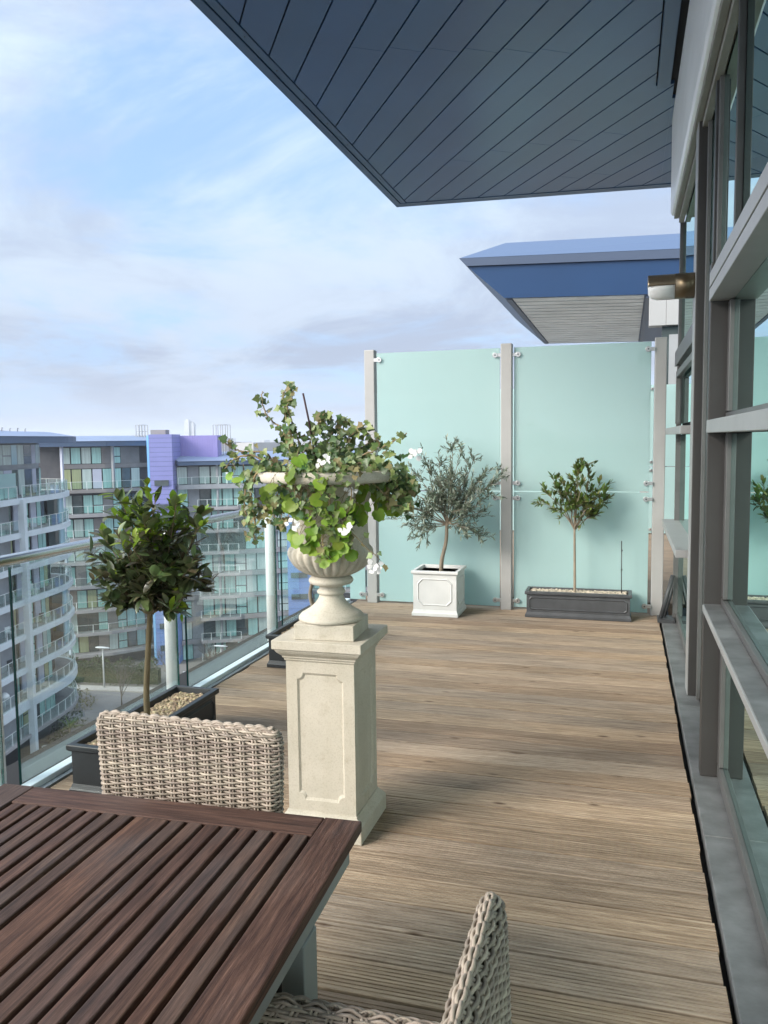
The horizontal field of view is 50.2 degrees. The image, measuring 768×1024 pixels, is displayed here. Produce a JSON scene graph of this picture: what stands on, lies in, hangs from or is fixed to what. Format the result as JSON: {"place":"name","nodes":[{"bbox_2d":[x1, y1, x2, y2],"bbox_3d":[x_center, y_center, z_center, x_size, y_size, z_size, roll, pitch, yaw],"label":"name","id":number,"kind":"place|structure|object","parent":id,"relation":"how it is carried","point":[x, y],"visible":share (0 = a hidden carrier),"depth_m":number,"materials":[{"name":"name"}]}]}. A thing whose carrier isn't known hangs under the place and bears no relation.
{"place":"outdoors","nodes":[
{"label":"outdoors","id":0,"kind":"place"},
{"bbox_2d":[0,427,78,766],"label":"apartment block","id":1,"kind":"structure","parent":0,"point":[32,512],"depth_m":76.01,"materials":[{"name":"white"}]},
{"bbox_2d":[2,445,10,465],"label":"window","id":2,"kind":"structure","parent":1,"relation":"in","point":[6,451],"depth_m":74.44,"materials":[{"name":"grey glass"}]},
{"bbox_2d":[16,444,23,464],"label":"window","id":3,"kind":"structure","parent":1,"relation":"in","point":[20,459],"depth_m":76.71,"materials":[{"name":"grey glass"}]},
{"bbox_2d":[18,469,24,494],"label":"window","id":4,"kind":"structure","parent":1,"relation":"in","point":[21,479],"depth_m":76.88,"materials":[{"name":"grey glass"}]},
{"bbox_2d":[23,444,30,464],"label":"window","id":5,"kind":"structure","parent":1,"relation":"in","point":[26,447],"depth_m":77.96,"materials":[{"name":"grey glass"}]},
{"bbox_2d":[24,468,32,493],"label":"window","id":6,"kind":"structure","parent":1,"relation":"in","point":[27,472],"depth_m":78.11,"materials":[{"name":"grey glass"}]},
{"bbox_2d":[58,690,142,730],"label":"road","id":7,"kind":"structure","parent":0,"point":[108,700],"depth_m":94.19,"materials":[{"name":"asphalt"}]},
{"bbox_2d":[68,685,154,692],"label":"pavement","id":8,"kind":"structure","parent":0,"point":[111,688],"depth_m":99.47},
{"bbox_2d":[87,691,202,745],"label":"gravel","id":9,"kind":"structure","parent":0,"point":[168,706],"depth_m":4.36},
{"bbox_2d":[76,477,218,714],"bbox_3d":[-1.145,0.457,4.020,0.687,1.270,0.616,1,5,16],"label":"bay tree","id":10,"kind":"object","parent":9,"relation":"on","point":[152,569],"visible":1,"depth_m":3.94,"materials":[{"name":"green plant"}]},
{"bbox_2d":[0,0,685,441],"label":"sky","id":11,"kind":"structure","parent":0,"point":[180,241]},
{"bbox_2d":[57,442,652,738],"bbox_3d":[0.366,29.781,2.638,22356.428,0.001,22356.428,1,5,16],"label":"ground","id":12,"kind":"structure","parent":0,"point":[192,663],"depth_m":109.09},
{"bbox_2d":[51,708,88,736],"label":"shrub","id":13,"kind":"object","parent":12,"relation":"on","point":[61,723],"visible":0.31,"depth_m":84.18,"materials":[{"name":"green plant"}]},
{"bbox_2d":[70,688,96,712],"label":"shrub","id":14,"kind":"object","parent":12,"relation":"on","point":[82,700],"visible":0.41,"depth_m":93.03,"materials":[{"name":"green plant"}]},
{"bbox_2d":[38,436,153,665],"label":"apartment block","id":15,"kind":"structure","parent":12,"relation":"on","point":[90,469],"depth_m":109.12,"materials":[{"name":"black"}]},
{"bbox_2d":[70,447,80,463],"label":"window","id":16,"kind":"structure","parent":15,"relation":"in","point":[74,451],"depth_m":107.42,"materials":[{"name":"teal"}]},
{"bbox_2d":[71,469,81,488],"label":"window","id":17,"kind":"structure","parent":15,"relation":"in","point":[75,473],"depth_m":107.68,"materials":[{"name":"green"}]},
{"bbox_2d":[72,495,82,513],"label":"window","id":18,"kind":"structure","parent":15,"relation":"in","point":[77,499],"depth_m":108.13,"materials":[{"name":"black"}]},
{"bbox_2d":[74,519,83,537],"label":"window","id":19,"kind":"structure","parent":15,"relation":"in","point":[78,523],"depth_m":108.39,"materials":[{"name":"teal"}]},
{"bbox_2d":[77,590,86,608],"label":"window","id":20,"kind":"structure","parent":15,"relation":"in","point":[81,594],"depth_m":109.24,"materials":[{"name":"teal"}]},
{"bbox_2d":[78,613,87,631],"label":"window","id":21,"kind":"structure","parent":15,"relation":"in","point":[82,618],"depth_m":109.51,"materials":[{"name":"black"}]},
{"bbox_2d":[79,636,88,652],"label":"window","id":22,"kind":"structure","parent":15,"relation":"in","point":[83,641],"depth_m":109.78,"materials":[{"name":"green"}]},
{"bbox_2d":[81,447,90,463],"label":"window","id":23,"kind":"structure","parent":15,"relation":"in","point":[85,451],"depth_m":107.86,"materials":[{"name":"teal"}]},
{"bbox_2d":[82,469,91,488],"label":"window","id":24,"kind":"structure","parent":15,"relation":"in","point":[86,473],"depth_m":108.13,"materials":[{"name":"white"}]},
{"bbox_2d":[83,495,92,512],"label":"window","id":25,"kind":"structure","parent":15,"relation":"in","point":[87,499],"depth_m":108.55,"materials":[{"name":"teal"}]},
{"bbox_2d":[84,518,93,536],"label":"window","id":26,"kind":"structure","parent":15,"relation":"in","point":[88,523],"depth_m":108.84,"materials":[{"name":"teal"}]},
{"bbox_2d":[87,589,96,607],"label":"window","id":27,"kind":"structure","parent":15,"relation":"in","point":[91,594],"depth_m":109.67,"materials":[{"name":"green"}]},
{"bbox_2d":[88,612,97,630],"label":"window","id":28,"kind":"structure","parent":15,"relation":"in","point":[92,617],"depth_m":109.95,"materials":[{"name":"black"}]},
{"bbox_2d":[89,635,98,651],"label":"window","id":29,"kind":"structure","parent":15,"relation":"in","point":[93,640],"depth_m":110.22,"materials":[{"name":"black"}]},
{"bbox_2d":[91,447,101,463],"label":"window","id":30,"kind":"structure","parent":15,"relation":"in","point":[95,451],"depth_m":108.31,"materials":[{"name":"teal"}]},
{"bbox_2d":[92,468,101,488],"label":"window","id":31,"kind":"structure","parent":15,"relation":"in","point":[96,473],"depth_m":108.58,"materials":[{"name":"white"}]},
{"bbox_2d":[93,495,102,512],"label":"window","id":32,"kind":"structure","parent":15,"relation":"in","point":[97,500],"depth_m":109.00,"materials":[{"name":"teal"}]},
{"bbox_2d":[98,612,107,629],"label":"window","id":33,"kind":"structure","parent":15,"relation":"in","point":[102,616],"depth_m":110.39,"materials":[{"name":"black"}]},
{"bbox_2d":[102,468,111,488],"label":"window","id":34,"kind":"structure","parent":15,"relation":"in","point":[106,472],"depth_m":109.14,"materials":[{"name":"teal"}]},
{"bbox_2d":[109,633,118,649],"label":"window","id":35,"kind":"structure","parent":15,"relation":"in","point":[113,638],"depth_m":111.23,"materials":[{"name":"black"}]},
{"bbox_2d":[118,632,127,648],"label":"window","id":36,"kind":"structure","parent":15,"relation":"in","point":[123,640],"depth_m":112.02,"materials":[{"name":"teal"}]},
{"bbox_2d":[121,468,130,487],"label":"window","id":37,"kind":"structure","parent":15,"relation":"in","point":[125,472],"depth_m":110.73,"materials":[{"name":"black"}]},
{"bbox_2d":[127,608,135,625],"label":"window","id":38,"kind":"structure","parent":15,"relation":"in","point":[131,613],"depth_m":112.57,"materials":[{"name":"teal"}]},
{"bbox_2d":[127,631,136,646],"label":"window","id":39,"kind":"structure","parent":15,"relation":"in","point":[132,636],"depth_m":112.82,"materials":[{"name":"black"}]},
{"bbox_2d":[130,467,139,486],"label":"window","id":40,"kind":"structure","parent":15,"relation":"in","point":[135,471],"depth_m":111.56,"materials":[{"name":"teal"}]},
{"bbox_2d":[136,629,145,644],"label":"window","id":41,"kind":"structure","parent":15,"relation":"in","point":[141,634],"depth_m":113.62,"materials":[{"name":"teal"}]},
{"bbox_2d":[68,655,160,685],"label":"hedge","id":42,"kind":"object","parent":12,"relation":"on","point":[87,673],"visible":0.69,"depth_m":102.00,"materials":[{"name":"green plant"}]},
{"bbox_2d":[111,657,137,704],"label":"bare tree","id":43,"kind":"object","parent":12,"relation":"on","point":[123,680],"visible":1,"depth_m":91.72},
{"bbox_2d":[146,430,221,664],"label":"stair tower","id":44,"kind":"structure","parent":12,"relation":"on","point":[164,449],"depth_m":109.61,"materials":[{"name":"purple"}]},
{"bbox_2d":[175,451,288,659],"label":"apartment block","id":45,"kind":"structure","parent":12,"relation":"on","point":[231,610],"depth_m":113.23,"materials":[{"name":"white"}]},
{"bbox_2d":[176,467,187,484],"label":"window","id":46,"kind":"structure","parent":45,"relation":"in","point":[181,471],"depth_m":110.68,"materials":[{"name":"black"}]},
{"bbox_2d":[182,622,192,639],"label":"window","id":47,"kind":"structure","parent":45,"relation":"in","point":[189,625],"depth_m":112.63,"materials":[{"name":"teal"}]},
{"bbox_2d":[199,466,209,483],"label":"window","id":48,"kind":"structure","parent":45,"relation":"in","point":[204,471],"depth_m":111.86,"materials":[{"name":"black"}]},
{"bbox_2d":[199,489,210,505],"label":"window","id":49,"kind":"structure","parent":45,"relation":"in","point":[205,494],"depth_m":112.13,"materials":[{"name":"black"}]},
{"bbox_2d":[201,533,211,549],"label":"window","id":50,"kind":"structure","parent":45,"relation":"in","point":[208,540],"depth_m":112.67,"materials":[{"name":"teal"}]},
{"bbox_2d":[203,599,213,615],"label":"window","id":51,"kind":"structure","parent":45,"relation":"in","point":[208,604],"depth_m":113.47,"materials":[{"name":"teal"}]},
{"bbox_2d":[204,621,214,637],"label":"window","id":52,"kind":"structure","parent":45,"relation":"in","point":[209,626],"depth_m":113.75,"materials":[{"name":"black"}]},
{"bbox_2d":[210,466,220,483],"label":"window","id":53,"kind":"structure","parent":45,"relation":"in","point":[212,468],"depth_m":112.13,"materials":[{"name":"teal"}]},
{"bbox_2d":[211,488,221,505],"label":"window","id":54,"kind":"structure","parent":45,"relation":"in","point":[213,491],"depth_m":112.41,"materials":[{"name":"teal"}]},
{"bbox_2d":[213,555,223,571],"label":"window","id":55,"kind":"structure","parent":45,"relation":"in","point":[215,557],"depth_m":113.21,"materials":[{"name":"teal"}]},
{"bbox_2d":[215,620,225,636],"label":"window","id":56,"kind":"structure","parent":45,"relation":"in","point":[217,623],"depth_m":114.04,"materials":[{"name":"black"}]},
{"bbox_2d":[222,488,232,505],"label":"window","id":57,"kind":"structure","parent":45,"relation":"in","point":[227,493],"depth_m":112.65,"materials":[{"name":"teal"}]},
{"bbox_2d":[224,533,233,549],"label":"window","id":58,"kind":"structure","parent":45,"relation":"in","point":[228,537],"depth_m":113.18,"materials":[{"name":"teal"}]},
{"bbox_2d":[224,554,234,570],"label":"window","id":59,"kind":"structure","parent":45,"relation":"in","point":[229,559],"depth_m":113.45,"materials":[{"name":"teal"}]},
{"bbox_2d":[225,576,235,592],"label":"window","id":60,"kind":"structure","parent":45,"relation":"in","point":[229,580],"depth_m":113.73,"materials":[{"name":"teal"}]},
{"bbox_2d":[226,598,235,613],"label":"window","id":61,"kind":"structure","parent":45,"relation":"in","point":[230,602],"depth_m":113.98,"materials":[{"name":"teal"}]},
{"bbox_2d":[226,620,236,635],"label":"window","id":62,"kind":"structure","parent":45,"relation":"in","point":[231,625],"depth_m":114.26,"materials":[{"name":"teal"}]},
{"bbox_2d":[235,532,244,548],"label":"window","id":63,"kind":"structure","parent":45,"relation":"in","point":[239,537],"depth_m":113.40,"materials":[{"name":"teal"}]},
{"bbox_2d":[235,554,245,570],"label":"window","id":64,"kind":"structure","parent":45,"relation":"in","point":[240,559],"depth_m":113.65,"materials":[{"name":"teal"}]},
{"bbox_2d":[236,575,245,592],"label":"window","id":65,"kind":"structure","parent":45,"relation":"in","point":[240,580],"depth_m":113.93,"materials":[{"name":"teal"}]},
{"bbox_2d":[236,597,246,613],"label":"window","id":66,"kind":"structure","parent":45,"relation":"in","point":[241,602],"depth_m":114.21,"materials":[{"name":"teal"}]},
{"bbox_2d":[237,619,247,635],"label":"window","id":67,"kind":"structure","parent":45,"relation":"in","point":[241,624],"depth_m":114.46,"materials":[{"name":"black"}]},
{"bbox_2d":[246,553,255,569],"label":"window","id":68,"kind":"structure","parent":45,"relation":"in","point":[250,558],"depth_m":114.04,"materials":[{"name":"teal"}]},
{"bbox_2d":[246,575,256,591],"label":"window","id":69,"kind":"structure","parent":45,"relation":"in","point":[251,579],"depth_m":114.32,"materials":[{"name":"teal"}]},
{"bbox_2d":[247,597,257,613],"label":"window","id":70,"kind":"structure","parent":45,"relation":"in","point":[251,601],"depth_m":114.57,"materials":[{"name":"teal"}]},
{"bbox_2d":[248,618,257,634],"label":"window","id":71,"kind":"structure","parent":45,"relation":"in","point":[252,622],"depth_m":114.85,"materials":[{"name":"teal"}]},
{"bbox_2d":[256,553,265,569],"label":"window","id":72,"kind":"structure","parent":45,"relation":"in","point":[260,556],"depth_m":114.51,"materials":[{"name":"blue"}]},
{"bbox_2d":[257,574,265,591],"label":"window","id":73,"kind":"structure","parent":45,"relation":"in","point":[261,578],"depth_m":114.76,"materials":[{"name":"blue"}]},
{"bbox_2d":[258,596,266,612],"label":"window","id":74,"kind":"structure","parent":45,"relation":"in","point":[262,607],"depth_m":115.04,"materials":[{"name":"teal"}]},
{"bbox_2d":[277,530,286,546],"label":"window","id":75,"kind":"structure","parent":45,"relation":"in","point":[283,535],"depth_m":115.19,"materials":[{"name":"blue"}]},
{"bbox_2d":[278,573,287,589],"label":"window","id":76,"kind":"structure","parent":45,"relation":"in","point":[284,575],"depth_m":115.72,"materials":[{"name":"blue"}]},
{"bbox_2d":[285,460,312,615],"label":"stair tower","id":77,"kind":"structure","parent":12,"relation":"on","point":[298,587],"depth_m":113.50,"materials":[{"name":"blue glass"}]},
{"bbox_2d":[143,436,462,490],"bbox_3d":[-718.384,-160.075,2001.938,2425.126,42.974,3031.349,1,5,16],"label":"distant town","id":78,"kind":"object","parent":12,"relation":"on","point":[269,445],"visible":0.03,"depth_m":424.31},
{"bbox_2d":[304,450,366,601],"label":"apartment block","id":79,"kind":"structure","parent":12,"relation":"on","point":[316,594],"depth_m":116.51,"materials":[{"name":"white"}]},
{"bbox_2d":[6,593,735,1023],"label":"terrace slab","id":80,"kind":"structure","parent":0,"point":[46,757],"depth_m":4.51,"materials":[{"name":"black"}]},
{"bbox_2d":[0,505,352,787],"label":"balustrade","id":81,"kind":"object","parent":80,"relation":"on","point":[55,774],"visible":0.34,"depth_m":5.21,"materials":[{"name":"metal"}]},
{"bbox_2d":[50,595,731,1023],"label":"deck","id":82,"kind":"structure","parent":80,"relation":"on","point":[532,773],"depth_m":3.39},
{"bbox_2d":[66,685,218,793],"bbox_3d":[-1.179,1.135,4.147,0.276,0.233,0.946,1,5,16],"label":"planter","id":83,"kind":"object","parent":82,"relation":"on","point":[86,770],"visible":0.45,"depth_m":3.81,"materials":[{"name":"metal"}]},
{"bbox_2d":[0,784,361,1023],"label":"dining table","id":84,"kind":"object","parent":82,"relation":"on","point":[114,909],"visible":1,"depth_m":1.54,"materials":[{"name":"brown wood"}]},
{"bbox_2d":[95,709,283,812],"bbox_3d":[-0.589,0.998,1.954,0.568,0.878,0.590,1,5,17],"label":"wicker chair","id":85,"kind":"object","parent":82,"relation":"on","point":[239,765],"visible":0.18,"depth_m":2.14,"materials":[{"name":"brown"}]},
{"bbox_2d":[266,617,298,667],"bbox_3d":[-0.571,0.944,6.211,0.276,0.233,0.946,1,5,16],"label":"planter","id":86,"kind":"object","parent":82,"relation":"on","point":[276,660],"visible":0.23,"depth_m":5.80,"materials":[{"name":"metal"}]},
{"bbox_2d":[271,624,387,845],"bbox_3d":[-0.212,0.899,3.419,0.375,0.810,0.375,1,5,16],"label":"pedestal","id":87,"kind":"object","parent":82,"relation":"on","point":[331,727],"visible":0.89,"depth_m":3.29,"materials":[{"name":"stone"}]},
{"bbox_2d":[257,469,391,641],"bbox_3d":[-0.217,0.164,3.329,0.571,0.670,0.571,1,5,16],"label":"urn","id":88,"kind":"object","parent":87,"relation":"on","point":[331,613],"visible":0.59,"depth_m":3.23,"materials":[{"name":"stone"}]},
{"bbox_2d":[218,381,421,573],"bbox_3d":[-0.247,-0.157,3.269,0.794,0.747,0.614,4,7,43],"label":"ivy plant","id":89,"kind":"object","parent":88,"relation":"in","point":[403,487],"visible":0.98,"depth_m":3.14,"materials":[{"name":"green plant"}]},
{"bbox_2d":[258,891,511,1023],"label":"wicker chair","id":90,"kind":"object","parent":82,"relation":"on","point":[480,991],"visible":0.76,"depth_m":1.25,"materials":[{"name":"brown"}]},
{"bbox_2d":[411,564,466,617],"bbox_3d":[0.511,0.720,7.569,0.431,0.413,0.421,1,5,16],"label":"planter","id":91,"kind":"object","parent":82,"relation":"on","point":[437,592],"visible":1,"depth_m":7.39,"materials":[{"name":"stone"}]},
{"bbox_2d":[369,433,510,570],"bbox_3d":[0.507,-0.076,7.466,1.325,1.283,0.637,1,5,16],"label":"olive tree","id":92,"kind":"object","parent":91,"relation":"in","point":[447,487],"visible":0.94,"depth_m":7.40,"materials":[{"name":"green plant"}]},
{"bbox_2d":[350,337,666,615],"bbox_3d":[1.067,-0.316,7.637,2.935,2.455,0.150,1,5,16],"label":"privacy screen","id":93,"kind":"object","parent":82,"relation":"on","point":[589,403],"visible":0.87,"depth_m":7.51,"materials":[{"name":"teal glass"}]},
{"bbox_2d":[525,586,631,621],"bbox_3d":[1.734,0.818,7.322,0.919,0.233,0.261,1,5,16],"label":"planter","id":94,"kind":"object","parent":82,"relation":"on","point":[582,606],"visible":0.99,"depth_m":7.21,"materials":[{"name":"metal"}]},
{"bbox_2d":[190,0,767,1023],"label":"apartment building","id":95,"kind":"structure","parent":80,"relation":"on","point":[410,102],"depth_m":5.37,"materials":[{"name":"black"}]},
{"bbox_2d":[657,575,674,623],"bbox_3d":[2.421,0.733,7.005,0.158,0.403,0.180,1,5,16],"label":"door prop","id":96,"kind":"object","parent":95,"relation":"on","point":[663,617],"depth_m":6.98,"materials":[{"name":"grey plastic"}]},
{"bbox_2d":[647,272,695,299],"bbox_3d":[1.718,-1.346,4.895,0.273,0.151,0.144,1,5,16],"label":"wall lamp","id":97,"kind":"object","parent":95,"relation":"attached to","point":[672,286],"visible":0.97,"depth_m":4.85,"materials":[{"name":"brown metal"}]},
{"bbox_2d":[677,558,687,639],"bbox_3d":[2.267,0.587,6.147,0.012,0.710,2.120,1,5,16],"label":"window pane","id":98,"kind":"structure","parent":95,"relation":"in","point":[682,562],"depth_m":6.41,"materials":[{"name":"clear glass"}]},
{"bbox_2d":[679,434,689,533],"bbox_3d":[2.258,-0.202,6.077,0.012,0.745,2.120,1,5,16],"label":"window pane","id":99,"kind":"structure","parent":95,"relation":"in","point":[685,438],"depth_m":6.36,"materials":[{"name":"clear glass"}]},
{"bbox_2d":[681,366,691,423],"bbox_3d":[2.249,-0.907,6.014,0.012,0.490,2.120,1,5,16],"label":"window pane","id":100,"kind":"structure","parent":95,"relation":"in","point":[686,377],"depth_m":6.31,"materials":[{"name":"clear glass"}]},
{"bbox_2d":[681,187,694,341],"bbox_3d":[2.232,-1.801,5.916,0.012,1.030,2.160,1,5,16],"label":"window pane","id":101,"kind":"structure","parent":95,"relation":"in","point":[688,235],"depth_m":6.27,"materials":[{"name":"clear glass"}]},
{"bbox_2d":[700,116,714,683],"bbox_3d":[1.821,-0.552,4.562,0.012,3.270,0.560,1,5,16],"label":"window pane","id":102,"kind":"structure","parent":95,"relation":"in","point":[713,142],"depth_m":4.60,"materials":[{"name":"clear glass"}]},
{"bbox_2d":[721,15,747,250],"bbox_3d":[1.590,-1.601,3.738,0.012,1.030,0.720,1,5,16],"label":"window pane","id":103,"kind":"structure","parent":95,"relation":"in","point":[731,72],"depth_m":3.79,"materials":[{"name":"clear glass"}]},
{"bbox_2d":[723,665,767,919],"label":"window pane","id":104,"kind":"structure","parent":95,"relation":"in","point":[745,768],"depth_m":2.98,"materials":[{"name":"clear glass"}]},
{"bbox_2d":[727,432,767,664],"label":"window pane","id":105,"kind":"structure","parent":95,"relation":"in","point":[748,529],"depth_m":3.02,"materials":[{"name":"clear glass"}]},
{"bbox_2d":[732,257,767,410],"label":"window pane","id":106,"kind":"structure","parent":95,"relation":"in","point":[750,370],"depth_m":3.04,"materials":[{"name":"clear glass"}]},
{"bbox_2d":[743,0,767,208],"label":"window pane","id":107,"kind":"structure","parent":95,"relation":"in","point":[756,114],"depth_m":3.02,"materials":[{"name":"clear glass"}]},
{"bbox_2d":[459,234,679,466],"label":"apartment building","id":108,"kind":"structure","parent":0,"point":[591,290],"depth_m":16.41,"materials":[{"name":"blue painted metal"},{"name":"grey metal slats"},{"name":"white wall panels"}]},
{"bbox_2d":[531,588,627,594],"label":"gravel","id":109,"kind":"structure","parent":0,"point":[583,591],"depth_m":7.31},
{"bbox_2d":[531,457,614,591],"bbox_3d":[1.659,0.138,7.241,0.752,1.246,0.381,1,5,16],"label":"citrus tree","id":110,"kind":"object","parent":109,"relation":"on","point":[576,501],"visible":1,"depth_m":7.20,"materials":[{"name":"green plant"}]},
{"bbox_2d":[500,530,672,615],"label":"neighbour deck","id":111,"kind":"structure","parent":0,"point":[668,562],"depth_m":10.08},
{"bbox_2d":[486,384,681,532],"bbox_3d":[3.257,-0.873,13.623,3.350,2.455,0.119,1,5,16],"label":"privacy screen","id":112,"kind":"object","parent":111,"relation":"on","point":[670,442],"visible":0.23,"depth_m":13.22,"materials":[{"name":"glass"}]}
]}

